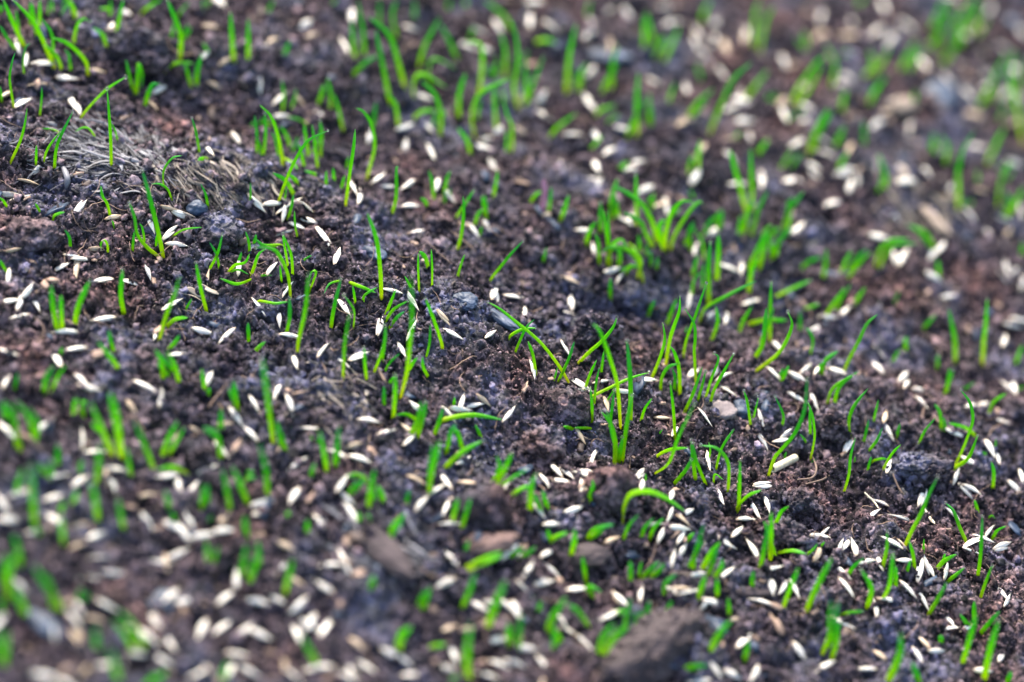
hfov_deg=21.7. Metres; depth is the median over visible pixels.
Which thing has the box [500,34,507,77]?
grass sprout
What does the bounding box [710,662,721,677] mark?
grass seed
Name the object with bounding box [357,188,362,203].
grass seed
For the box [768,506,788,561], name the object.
grass sprout
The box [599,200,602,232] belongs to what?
grass sprout
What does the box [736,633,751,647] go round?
grass seed
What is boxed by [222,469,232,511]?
grass sprout
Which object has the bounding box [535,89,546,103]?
grass seed
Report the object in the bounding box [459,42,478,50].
grass seed
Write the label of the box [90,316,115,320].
grass seed
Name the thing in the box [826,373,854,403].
grass sprout
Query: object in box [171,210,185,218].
grass seed
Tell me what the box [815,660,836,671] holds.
grass seed
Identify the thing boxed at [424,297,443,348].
grass sprout
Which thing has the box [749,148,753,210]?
grass sprout
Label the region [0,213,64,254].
soil clod
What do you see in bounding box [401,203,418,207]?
grass seed
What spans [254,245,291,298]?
grass sprout
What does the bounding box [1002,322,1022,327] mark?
grass seed
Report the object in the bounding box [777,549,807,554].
grass sprout
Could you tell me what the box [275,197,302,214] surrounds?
grass seed
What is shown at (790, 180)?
grass seed
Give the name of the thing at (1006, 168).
grass sprout
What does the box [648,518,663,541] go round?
grass sprout
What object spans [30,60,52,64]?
grass seed
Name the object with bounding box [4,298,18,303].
grass seed
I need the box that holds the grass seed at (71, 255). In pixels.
[63,253,87,259]
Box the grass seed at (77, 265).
[73,254,79,277]
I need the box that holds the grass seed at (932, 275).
[925,271,941,281]
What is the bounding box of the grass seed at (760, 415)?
[758,409,764,428]
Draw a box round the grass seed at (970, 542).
[962,537,979,546]
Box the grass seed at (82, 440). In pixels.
[81,428,84,449]
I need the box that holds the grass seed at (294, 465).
[287,457,306,472]
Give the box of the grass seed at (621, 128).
[614,125,627,130]
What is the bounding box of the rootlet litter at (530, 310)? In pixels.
[0,0,1023,681]
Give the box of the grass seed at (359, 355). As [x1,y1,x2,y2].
[348,352,367,360]
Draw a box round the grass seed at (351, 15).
[348,7,354,21]
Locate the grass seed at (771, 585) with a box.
[768,579,775,595]
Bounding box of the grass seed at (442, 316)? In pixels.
[436,309,449,324]
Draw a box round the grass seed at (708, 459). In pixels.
[705,450,710,471]
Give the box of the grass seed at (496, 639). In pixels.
[490,636,505,642]
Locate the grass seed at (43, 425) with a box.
[40,418,53,430]
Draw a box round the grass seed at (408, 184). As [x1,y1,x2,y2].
[401,179,414,188]
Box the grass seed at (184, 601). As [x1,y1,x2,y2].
[174,598,189,603]
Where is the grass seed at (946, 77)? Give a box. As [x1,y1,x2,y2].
[941,72,953,85]
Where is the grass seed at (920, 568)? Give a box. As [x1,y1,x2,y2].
[916,558,923,582]
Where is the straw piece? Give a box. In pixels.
[771,454,798,472]
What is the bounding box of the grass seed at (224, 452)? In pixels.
[213,440,228,457]
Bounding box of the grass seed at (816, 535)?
[809,533,830,537]
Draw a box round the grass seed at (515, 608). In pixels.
[511,600,520,617]
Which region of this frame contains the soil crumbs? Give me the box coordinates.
[0,0,1023,681]
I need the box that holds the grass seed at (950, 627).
[945,626,958,629]
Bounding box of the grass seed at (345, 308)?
[338,299,350,315]
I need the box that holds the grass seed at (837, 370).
[825,367,846,374]
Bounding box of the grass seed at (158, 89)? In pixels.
[151,85,165,93]
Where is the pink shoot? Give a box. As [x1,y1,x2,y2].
[540,179,546,210]
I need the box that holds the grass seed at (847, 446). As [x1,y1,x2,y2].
[843,438,853,451]
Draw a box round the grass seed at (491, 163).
[488,158,496,170]
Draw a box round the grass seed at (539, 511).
[533,503,544,517]
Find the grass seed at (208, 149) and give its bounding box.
[205,147,213,154]
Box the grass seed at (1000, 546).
[992,541,1010,550]
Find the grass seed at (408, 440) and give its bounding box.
[402,435,414,445]
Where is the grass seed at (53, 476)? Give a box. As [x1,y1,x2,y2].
[46,473,68,478]
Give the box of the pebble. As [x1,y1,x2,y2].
[186,199,207,216]
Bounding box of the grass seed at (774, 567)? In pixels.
[770,565,783,569]
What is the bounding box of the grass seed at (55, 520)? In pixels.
[44,513,65,527]
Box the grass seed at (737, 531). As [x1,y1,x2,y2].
[731,526,742,537]
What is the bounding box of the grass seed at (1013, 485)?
[1007,479,1020,491]
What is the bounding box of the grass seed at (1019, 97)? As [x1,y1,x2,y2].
[1016,93,1023,104]
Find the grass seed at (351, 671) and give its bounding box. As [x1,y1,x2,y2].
[341,663,359,677]
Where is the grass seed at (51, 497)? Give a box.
[43,494,60,500]
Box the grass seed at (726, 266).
[720,263,739,271]
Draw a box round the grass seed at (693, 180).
[689,168,700,185]
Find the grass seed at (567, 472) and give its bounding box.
[559,467,573,478]
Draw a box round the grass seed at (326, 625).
[319,619,330,636]
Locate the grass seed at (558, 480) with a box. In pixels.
[552,478,568,482]
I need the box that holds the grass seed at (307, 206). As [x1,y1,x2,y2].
[294,199,313,212]
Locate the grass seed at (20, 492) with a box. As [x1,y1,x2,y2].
[8,489,27,496]
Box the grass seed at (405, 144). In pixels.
[402,138,407,152]
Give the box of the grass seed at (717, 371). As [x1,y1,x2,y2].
[710,366,719,376]
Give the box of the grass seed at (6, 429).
[0,423,13,438]
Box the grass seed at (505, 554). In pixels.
[501,542,520,560]
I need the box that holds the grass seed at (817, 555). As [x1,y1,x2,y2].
[813,547,821,561]
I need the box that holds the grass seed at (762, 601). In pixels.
[747,598,771,604]
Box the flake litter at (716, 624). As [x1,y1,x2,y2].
[0,0,1023,681]
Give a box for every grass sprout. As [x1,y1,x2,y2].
[0,25,16,49]
[0,405,21,452]
[0,632,4,665]
[1,553,7,585]
[3,0,25,46]
[5,552,20,603]
[8,53,14,107]
[10,110,26,164]
[12,0,62,69]
[12,535,22,568]
[12,588,28,617]
[14,468,22,496]
[16,401,35,438]
[29,464,37,523]
[30,1,37,34]
[33,566,63,611]
[38,0,41,25]
[42,365,54,394]
[43,128,61,162]
[50,284,59,333]
[52,37,89,75]
[53,110,73,168]
[59,516,65,545]
[61,2,76,18]
[72,17,92,42]
[73,279,90,324]
[80,75,126,118]
[90,482,99,523]
[93,627,99,650]
[98,342,119,369]
[98,444,102,481]
[106,87,118,165]
[110,392,124,461]
[110,649,121,681]
[115,0,123,31]
[117,498,125,530]
[118,267,125,314]
[118,610,146,649]
[126,447,132,475]
[128,201,159,255]
[134,63,143,94]
[134,421,155,468]
[140,168,164,258]
[143,82,160,105]
[155,349,165,379]
[157,465,189,474]
[158,276,179,339]
[160,421,177,457]
[162,155,181,184]
[166,351,180,382]
[167,0,183,60]
[191,116,199,152]
[194,52,202,86]
[195,262,208,312]
[203,427,222,460]
[205,540,210,564]
[208,232,223,269]
[219,662,228,681]
[220,278,250,284]
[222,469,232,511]
[229,11,235,62]
[232,381,238,404]
[232,466,249,505]
[239,543,246,577]
[246,20,249,59]
[250,249,266,276]
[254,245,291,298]
[255,540,261,567]
[259,444,269,496]
[260,105,283,165]
[262,111,266,154]
[262,357,274,443]
[273,173,294,195]
[276,422,280,446]
[278,129,328,200]
[281,232,293,274]
[283,560,292,594]
[285,296,291,331]
[296,273,309,352]
[302,636,317,664]
[303,125,309,156]
[312,126,318,167]
[318,119,322,156]
[324,277,342,328]
[327,78,331,107]
[332,426,339,467]
[334,94,343,131]
[342,293,354,379]
[344,131,355,206]
[347,474,368,484]
[350,21,356,59]
[352,55,377,76]
[356,108,375,180]
[358,0,365,54]
[363,346,367,379]
[366,211,382,299]
[366,469,374,508]
[368,16,406,88]
[373,323,386,372]
[376,31,391,105]
[378,0,380,23]
[384,299,408,322]
[387,92,399,125]
[388,513,404,533]
[391,0,397,37]
[391,166,397,213]
[391,373,396,418]
[395,627,410,651]
[399,274,418,398]
[412,72,446,98]
[416,400,427,438]
[417,17,439,68]
[417,253,419,292]
[420,587,430,609]
[422,81,442,136]
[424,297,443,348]
[428,57,454,86]
[428,443,433,493]
[440,24,458,60]
[441,413,501,424]
[444,424,455,455]
[444,438,484,468]
[455,188,475,249]
[456,73,465,118]
[458,128,471,154]
[460,496,471,528]
[460,573,475,608]
[464,41,483,93]
[464,551,501,568]
[464,623,471,681]
[470,78,509,139]
[484,0,512,30]
[485,580,505,628]
[487,301,569,383]
[489,239,523,281]
[492,88,497,128]
[492,170,497,196]
[496,452,512,483]
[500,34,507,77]
[501,469,527,485]
[503,99,513,152]
[506,623,511,647]
[508,327,536,339]
[511,473,536,511]
[512,21,519,110]
[514,320,533,352]
[515,614,522,651]
[517,547,535,560]
[528,56,543,101]
[528,342,536,375]
[545,598,566,635]
[548,113,575,138]
[557,341,574,382]
[559,195,568,222]
[564,24,575,94]
[568,604,590,627]
[569,529,576,555]
[577,316,617,363]
[579,64,586,90]
[581,556,587,584]
[584,222,595,247]
[586,524,613,539]
[587,584,601,598]
[589,386,593,422]
[592,323,621,429]
[592,371,649,396]
[593,369,598,403]
[595,233,600,265]
[596,623,614,655]
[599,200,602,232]
[600,245,644,283]
[600,393,633,464]
[606,238,626,265]
[607,211,610,266]
[608,389,615,426]
[609,44,617,89]
[609,178,617,217]
[613,185,658,243]
[621,489,685,524]
[622,515,637,539]
[622,598,630,626]
[625,339,632,420]
[634,72,639,137]
[634,171,638,226]
[643,16,646,49]
[647,92,650,124]
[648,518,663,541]
[650,322,665,377]
[654,401,695,473]
[656,446,688,457]
[659,362,679,390]
[662,27,678,61]
[662,572,677,595]
[663,200,692,248]
[664,295,680,365]
[669,381,675,439]
[670,346,681,395]
[673,438,730,491]
[682,281,707,357]
[683,368,706,413]
[684,308,696,382]
[684,664,706,670]
[687,221,694,251]
[688,89,713,115]
[688,525,703,568]
[696,141,700,169]
[697,575,705,600]
[698,281,754,323]
[700,0,709,22]
[700,542,719,569]
[704,351,719,397]
[706,240,711,303]
[706,549,716,575]
[708,62,751,133]
[709,352,734,401]
[709,620,730,652]
[710,307,719,340]
[715,234,720,279]
[715,429,733,469]
[736,460,762,512]
[738,307,751,331]
[743,389,759,424]
[746,70,767,99]
[747,258,758,292]
[748,318,786,325]
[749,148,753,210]
[750,191,767,237]
[752,0,759,47]
[754,308,766,357]
[755,310,792,372]
[757,229,766,271]
[758,525,768,567]
[767,376,808,476]
[768,232,772,255]
[768,280,772,341]
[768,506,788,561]
[769,226,788,259]
[774,395,784,425]
[775,278,812,297]
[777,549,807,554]
[782,191,803,232]
[782,568,797,607]
[790,55,825,103]
[801,257,821,269]
[804,558,831,612]
[807,108,828,155]
[807,400,815,461]
[822,249,827,277]
[822,351,837,374]
[826,44,836,86]
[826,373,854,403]
[828,601,842,659]
[833,370,858,402]
[834,285,850,309]
[839,251,850,273]
[840,89,846,112]
[843,314,877,370]
[843,437,855,491]
[847,389,867,436]
[848,249,866,271]
[859,567,873,609]
[865,76,886,107]
[872,46,889,73]
[874,238,908,267]
[878,153,887,188]
[881,551,897,597]
[882,531,888,567]
[886,631,902,681]
[901,40,916,65]
[904,475,939,546]
[908,225,935,248]
[909,541,915,568]
[927,582,946,615]
[928,16,944,45]
[931,8,940,29]
[936,551,958,569]
[941,136,949,165]
[942,31,961,62]
[943,368,954,394]
[944,501,966,542]
[947,421,978,469]
[948,310,957,363]
[955,388,974,464]
[956,132,973,210]
[959,0,975,46]
[960,601,976,663]
[968,0,979,31]
[976,515,983,575]
[979,564,993,597]
[980,611,999,635]
[981,297,987,365]
[981,618,999,681]
[984,53,1007,103]
[986,128,1004,165]
[990,460,995,488]
[997,163,1013,207]
[998,99,1009,122]
[1007,187,1023,217]
[1008,50,1023,142]
[1014,55,1022,98]
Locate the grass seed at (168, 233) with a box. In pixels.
[162,225,176,239]
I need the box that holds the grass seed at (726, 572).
[721,566,734,576]
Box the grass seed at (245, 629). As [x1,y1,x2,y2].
[239,622,252,633]
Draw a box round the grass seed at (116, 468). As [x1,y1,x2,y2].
[103,466,128,472]
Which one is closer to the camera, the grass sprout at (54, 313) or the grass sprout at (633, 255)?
the grass sprout at (54, 313)
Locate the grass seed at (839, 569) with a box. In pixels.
[837,567,851,579]
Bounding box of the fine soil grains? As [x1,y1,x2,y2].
[0,0,1023,681]
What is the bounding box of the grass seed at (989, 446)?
[984,439,994,457]
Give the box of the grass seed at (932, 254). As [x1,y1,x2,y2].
[928,249,936,259]
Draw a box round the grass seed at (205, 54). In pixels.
[202,51,209,59]
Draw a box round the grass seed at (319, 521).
[312,514,324,526]
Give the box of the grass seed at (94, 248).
[87,246,104,251]
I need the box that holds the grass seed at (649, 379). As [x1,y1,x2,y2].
[645,377,656,381]
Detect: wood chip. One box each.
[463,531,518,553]
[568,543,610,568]
[734,587,776,597]
[884,96,919,117]
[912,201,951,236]
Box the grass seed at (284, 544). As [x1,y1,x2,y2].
[276,540,294,550]
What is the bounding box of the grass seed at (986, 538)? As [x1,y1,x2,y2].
[972,534,994,542]
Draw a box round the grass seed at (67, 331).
[51,329,78,333]
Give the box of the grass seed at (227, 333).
[218,327,235,343]
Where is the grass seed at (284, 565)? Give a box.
[275,562,287,576]
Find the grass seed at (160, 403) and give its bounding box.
[158,388,163,407]
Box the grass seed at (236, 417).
[228,406,243,427]
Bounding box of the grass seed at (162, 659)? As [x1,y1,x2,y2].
[157,655,173,666]
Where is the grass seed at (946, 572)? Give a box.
[943,562,948,580]
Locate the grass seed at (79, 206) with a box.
[74,200,86,211]
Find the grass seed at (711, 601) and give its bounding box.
[701,598,718,604]
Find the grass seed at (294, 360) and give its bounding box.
[292,355,297,369]
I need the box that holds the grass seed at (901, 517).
[888,514,909,521]
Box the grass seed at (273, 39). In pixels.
[267,37,278,43]
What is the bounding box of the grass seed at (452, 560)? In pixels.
[444,549,458,565]
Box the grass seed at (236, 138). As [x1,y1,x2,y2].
[231,131,240,142]
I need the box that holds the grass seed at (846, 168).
[840,166,857,169]
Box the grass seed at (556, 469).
[550,464,562,477]
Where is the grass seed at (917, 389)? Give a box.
[912,387,923,392]
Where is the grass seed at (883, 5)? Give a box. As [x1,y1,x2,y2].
[879,0,886,12]
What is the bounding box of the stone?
[710,400,737,420]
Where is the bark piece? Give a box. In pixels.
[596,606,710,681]
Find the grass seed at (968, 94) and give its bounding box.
[960,87,975,103]
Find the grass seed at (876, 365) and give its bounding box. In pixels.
[872,362,883,374]
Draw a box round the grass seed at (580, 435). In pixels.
[575,428,586,445]
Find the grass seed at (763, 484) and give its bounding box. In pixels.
[752,481,771,488]
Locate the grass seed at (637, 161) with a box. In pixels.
[628,159,646,163]
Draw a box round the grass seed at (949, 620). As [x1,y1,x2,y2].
[945,617,956,628]
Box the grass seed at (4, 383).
[2,375,11,387]
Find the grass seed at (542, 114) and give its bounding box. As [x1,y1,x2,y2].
[536,110,552,120]
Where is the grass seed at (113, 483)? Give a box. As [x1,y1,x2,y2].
[110,479,116,493]
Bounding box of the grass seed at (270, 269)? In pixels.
[266,262,277,275]
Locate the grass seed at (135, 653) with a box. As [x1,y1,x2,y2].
[126,651,147,655]
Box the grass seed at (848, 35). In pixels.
[838,33,858,37]
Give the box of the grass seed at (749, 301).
[741,299,760,304]
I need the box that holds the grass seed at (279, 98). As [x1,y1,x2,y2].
[272,91,287,103]
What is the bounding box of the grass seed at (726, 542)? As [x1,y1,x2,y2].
[717,535,736,548]
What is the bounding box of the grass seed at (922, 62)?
[917,54,928,69]
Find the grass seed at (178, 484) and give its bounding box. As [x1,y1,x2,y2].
[175,478,181,491]
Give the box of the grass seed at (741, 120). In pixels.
[736,118,755,122]
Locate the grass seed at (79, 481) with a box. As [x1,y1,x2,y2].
[72,475,87,488]
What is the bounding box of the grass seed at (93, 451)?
[84,449,107,453]
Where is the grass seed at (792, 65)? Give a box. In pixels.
[787,63,797,67]
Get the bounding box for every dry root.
[797,455,816,479]
[805,475,829,484]
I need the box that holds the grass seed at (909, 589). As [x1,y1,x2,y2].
[899,580,917,599]
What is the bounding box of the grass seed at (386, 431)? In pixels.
[377,429,395,434]
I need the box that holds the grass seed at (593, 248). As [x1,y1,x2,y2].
[591,242,595,252]
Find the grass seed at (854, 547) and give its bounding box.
[851,537,858,555]
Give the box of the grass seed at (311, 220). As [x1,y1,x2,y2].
[301,217,317,223]
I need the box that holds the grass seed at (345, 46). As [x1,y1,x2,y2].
[339,37,348,52]
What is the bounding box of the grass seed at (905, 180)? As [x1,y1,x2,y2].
[896,177,915,183]
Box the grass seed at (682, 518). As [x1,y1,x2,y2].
[676,514,690,526]
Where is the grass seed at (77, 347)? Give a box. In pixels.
[67,346,87,349]
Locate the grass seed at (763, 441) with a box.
[758,433,767,449]
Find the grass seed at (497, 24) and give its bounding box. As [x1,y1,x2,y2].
[492,18,502,34]
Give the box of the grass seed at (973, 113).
[965,111,984,116]
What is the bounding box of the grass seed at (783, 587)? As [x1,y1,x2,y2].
[779,579,787,593]
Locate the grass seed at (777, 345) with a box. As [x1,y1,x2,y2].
[771,341,780,349]
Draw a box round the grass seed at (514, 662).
[502,658,526,667]
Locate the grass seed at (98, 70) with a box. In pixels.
[91,68,105,72]
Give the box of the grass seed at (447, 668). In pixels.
[433,665,455,670]
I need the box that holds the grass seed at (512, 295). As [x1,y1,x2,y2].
[502,294,523,297]
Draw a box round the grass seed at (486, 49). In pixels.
[477,47,493,52]
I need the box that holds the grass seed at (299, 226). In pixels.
[288,222,304,229]
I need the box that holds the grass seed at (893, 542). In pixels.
[881,536,902,548]
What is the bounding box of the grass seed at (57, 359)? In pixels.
[52,354,61,366]
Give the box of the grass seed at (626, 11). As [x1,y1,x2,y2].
[622,7,633,19]
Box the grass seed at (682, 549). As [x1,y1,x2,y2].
[676,543,686,556]
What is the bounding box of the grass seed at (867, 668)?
[859,667,876,670]
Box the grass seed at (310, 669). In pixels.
[302,668,325,671]
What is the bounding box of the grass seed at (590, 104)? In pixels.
[582,92,595,110]
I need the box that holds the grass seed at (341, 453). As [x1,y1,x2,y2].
[326,448,346,457]
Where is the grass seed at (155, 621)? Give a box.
[149,612,161,629]
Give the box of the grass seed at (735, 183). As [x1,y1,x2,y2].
[728,182,746,185]
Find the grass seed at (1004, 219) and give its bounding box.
[994,215,1013,223]
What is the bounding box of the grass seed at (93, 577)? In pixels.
[77,576,100,579]
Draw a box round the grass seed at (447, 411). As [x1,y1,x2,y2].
[441,405,455,422]
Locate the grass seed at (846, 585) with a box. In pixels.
[838,577,853,596]
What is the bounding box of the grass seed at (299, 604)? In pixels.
[289,596,307,612]
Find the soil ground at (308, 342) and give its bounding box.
[0,0,1023,681]
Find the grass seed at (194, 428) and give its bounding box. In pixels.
[190,426,198,432]
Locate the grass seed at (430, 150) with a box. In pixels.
[426,143,434,159]
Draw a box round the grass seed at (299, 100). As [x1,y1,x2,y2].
[296,94,305,106]
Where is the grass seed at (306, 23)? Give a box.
[298,19,311,29]
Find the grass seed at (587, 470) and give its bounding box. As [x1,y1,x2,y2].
[573,469,591,473]
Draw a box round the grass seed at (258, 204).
[248,196,264,211]
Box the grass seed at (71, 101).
[68,97,76,110]
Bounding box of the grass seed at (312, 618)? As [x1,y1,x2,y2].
[302,613,316,633]
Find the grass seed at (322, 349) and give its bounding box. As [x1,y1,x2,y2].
[316,343,328,357]
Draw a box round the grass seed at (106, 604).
[95,598,117,610]
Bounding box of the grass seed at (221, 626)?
[212,621,229,634]
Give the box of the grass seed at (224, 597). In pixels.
[215,591,233,605]
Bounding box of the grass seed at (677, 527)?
[669,525,689,530]
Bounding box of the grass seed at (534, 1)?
[525,0,542,3]
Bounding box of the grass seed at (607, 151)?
[602,147,616,155]
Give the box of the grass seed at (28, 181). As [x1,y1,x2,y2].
[17,179,38,184]
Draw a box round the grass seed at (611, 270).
[603,266,624,273]
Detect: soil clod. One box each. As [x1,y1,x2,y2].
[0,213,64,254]
[107,26,172,74]
[196,210,244,252]
[309,196,353,229]
[424,210,459,235]
[457,482,514,531]
[520,424,567,463]
[541,384,596,430]
[573,310,624,347]
[584,464,638,519]
[614,280,657,312]
[752,514,805,553]
[784,484,824,520]
[814,402,851,446]
[891,450,954,486]
[999,392,1023,424]
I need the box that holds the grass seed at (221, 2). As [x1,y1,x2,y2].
[213,0,225,6]
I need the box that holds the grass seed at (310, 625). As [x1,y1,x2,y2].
[299,617,319,630]
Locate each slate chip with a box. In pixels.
[26,608,62,638]
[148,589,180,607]
[353,523,415,580]
[362,245,386,259]
[452,292,477,310]
[490,307,520,332]
[586,48,633,61]
[733,399,750,418]
[922,80,954,109]
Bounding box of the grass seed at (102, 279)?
[91,277,113,281]
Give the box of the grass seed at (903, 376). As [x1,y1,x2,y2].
[898,371,907,382]
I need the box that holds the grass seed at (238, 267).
[236,260,241,275]
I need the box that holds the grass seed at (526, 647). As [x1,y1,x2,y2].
[516,644,538,651]
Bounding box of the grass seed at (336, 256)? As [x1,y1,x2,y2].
[333,247,340,264]
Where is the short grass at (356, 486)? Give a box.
[0,0,1023,681]
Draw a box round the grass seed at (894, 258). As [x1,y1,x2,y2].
[892,250,897,266]
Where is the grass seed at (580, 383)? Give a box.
[571,378,589,389]
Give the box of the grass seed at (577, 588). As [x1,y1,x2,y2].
[566,586,585,590]
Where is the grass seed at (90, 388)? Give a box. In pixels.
[77,383,100,390]
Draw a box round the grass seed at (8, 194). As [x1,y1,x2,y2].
[3,191,17,197]
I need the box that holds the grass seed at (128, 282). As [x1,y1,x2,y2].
[124,279,143,286]
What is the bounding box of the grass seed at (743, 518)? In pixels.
[736,516,754,520]
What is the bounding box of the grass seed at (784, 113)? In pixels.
[780,106,787,122]
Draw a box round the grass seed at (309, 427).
[300,427,317,428]
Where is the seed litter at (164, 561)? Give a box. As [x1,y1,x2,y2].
[0,5,1023,681]
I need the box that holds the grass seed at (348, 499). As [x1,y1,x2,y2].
[340,491,356,506]
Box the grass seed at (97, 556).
[87,555,114,558]
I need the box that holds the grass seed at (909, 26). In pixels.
[895,18,914,30]
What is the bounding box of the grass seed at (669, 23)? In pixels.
[663,20,681,25]
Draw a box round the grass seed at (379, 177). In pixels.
[370,171,385,183]
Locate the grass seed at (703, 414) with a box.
[697,407,711,425]
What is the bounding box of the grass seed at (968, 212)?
[963,208,975,221]
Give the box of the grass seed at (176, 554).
[167,548,189,558]
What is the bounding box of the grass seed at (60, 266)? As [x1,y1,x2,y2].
[54,262,70,270]
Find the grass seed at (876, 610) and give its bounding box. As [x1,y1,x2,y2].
[873,597,878,616]
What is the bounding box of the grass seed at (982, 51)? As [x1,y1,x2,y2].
[978,44,985,59]
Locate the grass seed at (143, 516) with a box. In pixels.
[140,512,153,529]
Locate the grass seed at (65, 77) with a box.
[55,75,78,80]
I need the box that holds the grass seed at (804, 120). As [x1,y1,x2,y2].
[798,118,810,121]
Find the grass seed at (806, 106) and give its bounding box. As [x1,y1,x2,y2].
[800,103,811,109]
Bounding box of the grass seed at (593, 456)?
[589,450,597,461]
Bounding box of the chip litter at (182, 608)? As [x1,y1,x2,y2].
[0,0,1023,681]
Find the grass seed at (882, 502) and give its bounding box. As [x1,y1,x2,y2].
[865,496,889,506]
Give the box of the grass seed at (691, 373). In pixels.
[687,367,699,376]
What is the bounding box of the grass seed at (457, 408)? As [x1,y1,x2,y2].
[448,406,472,411]
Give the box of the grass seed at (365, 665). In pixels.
[356,660,375,672]
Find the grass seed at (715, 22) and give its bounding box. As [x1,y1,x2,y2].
[709,18,719,24]
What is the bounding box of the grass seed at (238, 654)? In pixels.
[224,652,248,656]
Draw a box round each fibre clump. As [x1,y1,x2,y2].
[0,102,208,199]
[113,135,303,221]
[138,283,218,324]
[284,362,376,437]
[304,499,479,622]
[874,164,987,257]
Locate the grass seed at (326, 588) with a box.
[312,578,333,592]
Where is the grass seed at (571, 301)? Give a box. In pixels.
[568,293,573,310]
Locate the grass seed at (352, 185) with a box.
[350,181,357,195]
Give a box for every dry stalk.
[19,433,41,451]
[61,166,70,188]
[377,367,386,383]
[447,228,474,250]
[892,473,903,494]
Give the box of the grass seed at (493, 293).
[490,287,497,299]
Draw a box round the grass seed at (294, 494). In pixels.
[289,487,300,503]
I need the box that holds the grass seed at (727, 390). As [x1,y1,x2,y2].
[719,385,736,395]
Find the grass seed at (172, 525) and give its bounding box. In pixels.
[162,520,179,530]
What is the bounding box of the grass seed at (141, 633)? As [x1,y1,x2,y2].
[126,625,146,638]
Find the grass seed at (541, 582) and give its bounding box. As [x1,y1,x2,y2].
[534,578,555,585]
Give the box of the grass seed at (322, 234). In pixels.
[315,226,330,245]
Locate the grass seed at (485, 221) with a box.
[482,218,490,232]
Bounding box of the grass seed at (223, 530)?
[210,527,234,532]
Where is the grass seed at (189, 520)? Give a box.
[184,508,194,528]
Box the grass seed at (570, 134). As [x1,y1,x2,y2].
[562,132,582,135]
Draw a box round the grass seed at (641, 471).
[636,468,644,478]
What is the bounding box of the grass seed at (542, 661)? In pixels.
[536,655,548,672]
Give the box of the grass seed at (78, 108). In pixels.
[75,102,80,115]
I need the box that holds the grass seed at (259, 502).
[249,499,274,507]
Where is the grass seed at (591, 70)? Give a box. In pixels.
[585,66,594,76]
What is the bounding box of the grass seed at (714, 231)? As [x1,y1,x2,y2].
[704,226,721,236]
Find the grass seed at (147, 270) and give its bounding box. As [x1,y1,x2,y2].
[145,264,150,279]
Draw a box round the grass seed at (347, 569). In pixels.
[344,558,349,573]
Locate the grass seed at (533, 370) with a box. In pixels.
[529,359,535,378]
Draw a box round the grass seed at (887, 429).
[884,423,893,440]
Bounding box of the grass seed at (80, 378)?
[74,373,86,383]
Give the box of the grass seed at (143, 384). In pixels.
[133,380,154,390]
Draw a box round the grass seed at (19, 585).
[13,579,26,593]
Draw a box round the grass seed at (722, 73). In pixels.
[716,65,725,77]
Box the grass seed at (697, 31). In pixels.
[691,23,703,40]
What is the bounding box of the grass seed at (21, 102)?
[14,98,31,107]
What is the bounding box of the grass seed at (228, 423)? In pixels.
[215,421,232,426]
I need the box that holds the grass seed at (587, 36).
[583,29,594,39]
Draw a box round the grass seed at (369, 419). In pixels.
[357,417,379,422]
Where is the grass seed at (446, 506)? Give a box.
[442,497,452,516]
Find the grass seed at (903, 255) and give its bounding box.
[898,248,908,265]
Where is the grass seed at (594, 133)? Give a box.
[591,130,601,141]
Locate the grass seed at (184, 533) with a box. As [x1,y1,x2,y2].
[178,522,191,542]
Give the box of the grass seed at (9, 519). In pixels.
[0,516,17,522]
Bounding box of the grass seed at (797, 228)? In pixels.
[787,222,803,236]
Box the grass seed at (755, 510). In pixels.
[750,503,760,518]
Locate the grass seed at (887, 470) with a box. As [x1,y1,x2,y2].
[885,459,891,472]
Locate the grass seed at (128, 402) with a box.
[126,400,136,414]
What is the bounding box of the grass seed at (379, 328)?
[376,316,383,335]
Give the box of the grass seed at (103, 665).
[96,663,118,667]
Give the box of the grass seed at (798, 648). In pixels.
[792,641,805,659]
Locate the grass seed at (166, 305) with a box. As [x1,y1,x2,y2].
[161,298,182,310]
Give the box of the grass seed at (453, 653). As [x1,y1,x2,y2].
[446,641,457,663]
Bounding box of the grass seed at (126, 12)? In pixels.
[112,9,130,14]
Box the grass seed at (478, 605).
[472,601,488,611]
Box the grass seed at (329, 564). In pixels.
[318,562,345,566]
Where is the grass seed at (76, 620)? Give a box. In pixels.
[65,610,81,628]
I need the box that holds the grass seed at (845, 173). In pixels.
[833,170,851,176]
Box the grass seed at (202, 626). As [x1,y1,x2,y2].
[197,619,207,638]
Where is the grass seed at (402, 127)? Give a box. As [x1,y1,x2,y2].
[395,123,412,129]
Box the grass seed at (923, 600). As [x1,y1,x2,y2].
[919,593,928,610]
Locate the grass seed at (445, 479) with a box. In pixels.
[441,474,452,488]
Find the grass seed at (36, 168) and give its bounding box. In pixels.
[30,162,45,175]
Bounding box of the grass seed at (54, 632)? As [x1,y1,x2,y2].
[52,622,56,642]
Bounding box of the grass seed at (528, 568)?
[522,561,533,579]
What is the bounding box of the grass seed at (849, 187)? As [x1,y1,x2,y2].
[846,178,852,192]
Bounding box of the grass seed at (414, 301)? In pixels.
[407,291,418,309]
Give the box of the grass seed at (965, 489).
[957,482,972,498]
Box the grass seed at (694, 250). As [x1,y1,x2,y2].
[693,241,698,254]
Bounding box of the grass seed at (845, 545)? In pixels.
[842,537,850,550]
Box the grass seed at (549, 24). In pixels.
[542,19,557,31]
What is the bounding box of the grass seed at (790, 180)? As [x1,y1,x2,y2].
[782,177,802,182]
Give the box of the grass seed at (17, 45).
[14,38,19,54]
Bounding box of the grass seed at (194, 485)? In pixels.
[189,479,200,489]
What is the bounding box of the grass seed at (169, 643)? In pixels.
[166,638,175,651]
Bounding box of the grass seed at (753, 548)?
[746,539,758,556]
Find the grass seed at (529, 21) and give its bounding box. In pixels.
[527,11,532,28]

